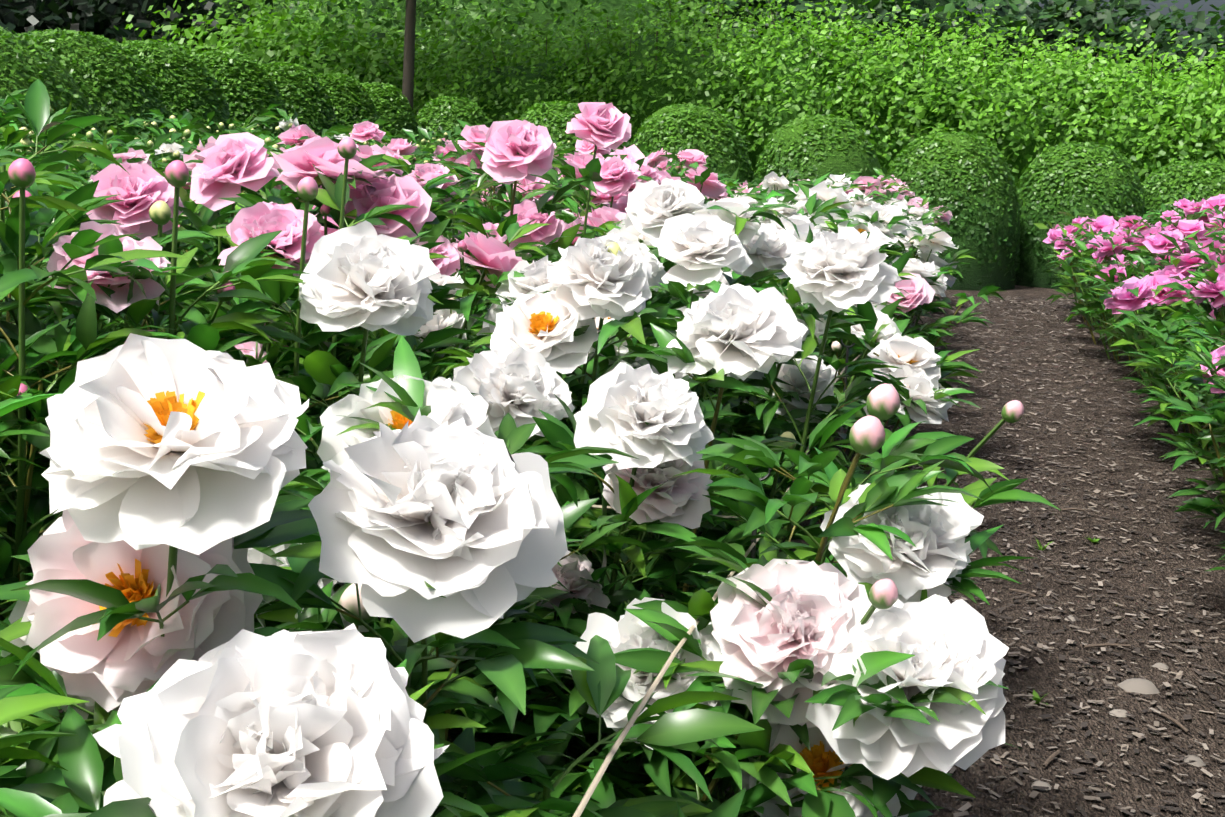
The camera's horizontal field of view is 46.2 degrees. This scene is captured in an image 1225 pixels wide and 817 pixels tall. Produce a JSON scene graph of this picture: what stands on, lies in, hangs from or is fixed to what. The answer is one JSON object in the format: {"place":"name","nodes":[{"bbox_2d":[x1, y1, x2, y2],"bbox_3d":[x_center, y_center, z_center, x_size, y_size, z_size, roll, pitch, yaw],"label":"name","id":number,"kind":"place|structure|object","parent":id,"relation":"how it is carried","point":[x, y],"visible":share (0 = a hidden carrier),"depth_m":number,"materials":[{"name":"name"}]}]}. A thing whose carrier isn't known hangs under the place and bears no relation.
{"place":"outdoors","nodes":[
{"label":"outdoors","id":0,"kind":"place"},
{"bbox_2d":[242,0,1224,46],"label":"sky","id":1,"kind":"structure","parent":0,"point":[1206,7],"materials":[{"name":"white"}]},
{"label":"ground","id":2,"kind":"structure","parent":0,"visible":0},
{"bbox_2d":[0,0,1224,185],"bbox_3d":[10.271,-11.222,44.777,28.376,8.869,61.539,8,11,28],"label":"shrub","id":3,"kind":"object","parent":2,"relation":"on","point":[609,6],"visible":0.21,"depth_m":21.23,"materials":[{"name":"green plant"}]},
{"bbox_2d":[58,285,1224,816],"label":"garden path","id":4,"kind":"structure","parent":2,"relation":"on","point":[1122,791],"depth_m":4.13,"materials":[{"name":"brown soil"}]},
{"bbox_2d":[62,147,931,558],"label":"support stakes","id":5,"kind":"object","parent":4,"relation":"on","point":[746,465],"depth_m":3.79,"materials":[{"name":"wood"}]},
{"bbox_2d":[9,191,861,816],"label":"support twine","id":6,"kind":"object","parent":5,"relation":"attached to","point":[623,735],"depth_m":1.45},
{"bbox_2d":[0,79,1224,816],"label":"peony","id":7,"kind":"object","parent":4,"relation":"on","point":[229,714],"depth_m":1.80,"materials":[{"name":"white plant"}]},
{"bbox_2d":[93,134,935,791],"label":"flower stamens","id":8,"kind":"object","parent":7,"relation":"on","point":[819,760],"visible":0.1,"depth_m":1.26,"materials":[{"name":"plant"}]},
{"bbox_2d":[7,107,1134,625],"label":"peony buds","id":9,"kind":"object","parent":7,"relation":"on","point":[867,433],"visible":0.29,"depth_m":1.88,"materials":[{"name":"plant"}]},
{"bbox_2d":[234,149,1217,422],"bbox_3d":[0.176,-0.387,4.195,5.743,0.810,4.272,-7,14,-43],"label":"peony calyx","id":10,"kind":"object","parent":7,"relation":"on","point":[480,269],"depth_m":2.89,"materials":[{"name":"green plant"}]},
{"bbox_2d":[0,34,1224,290],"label":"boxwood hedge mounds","id":11,"kind":"object","parent":4,"relation":"on","point":[836,162],"visible":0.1,"depth_m":14.19,"materials":[{"name":"green plant"}]},
{"bbox_2d":[0,25,1224,285],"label":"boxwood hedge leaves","id":12,"kind":"object","parent":11,"relation":"attached to","point":[318,81],"visible":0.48,"depth_m":14.20,"materials":[{"name":"green plant"}]},
{"bbox_2d":[861,291,1224,816],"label":"path wood chips","id":13,"kind":"object","parent":4,"relation":"on","point":[1033,793],"visible":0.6,"depth_m":4.16,"materials":[{"name":"brown wood"}]},
{"bbox_2d":[1009,508,1189,767],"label":"twigs","id":14,"kind":"object","parent":4,"relation":"on","point":[1057,752],"visible":0.88,"depth_m":3.53,"materials":[{"name":"brown wood"}]},
{"bbox_2d":[1031,616,1205,790],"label":"path stones","id":15,"kind":"object","parent":4,"relation":"on","point":[1140,685],"visible":0.96,"depth_m":3.25,"materials":[{"name":"grey stone"}]},
{"bbox_2d":[258,0,1224,139],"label":"tree trunks and limbs","id":16,"kind":"object","parent":2,"relation":"on","point":[409,56],"visible":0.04,"depth_m":21.13,"materials":[{"name":"brown plant"}]}
]}

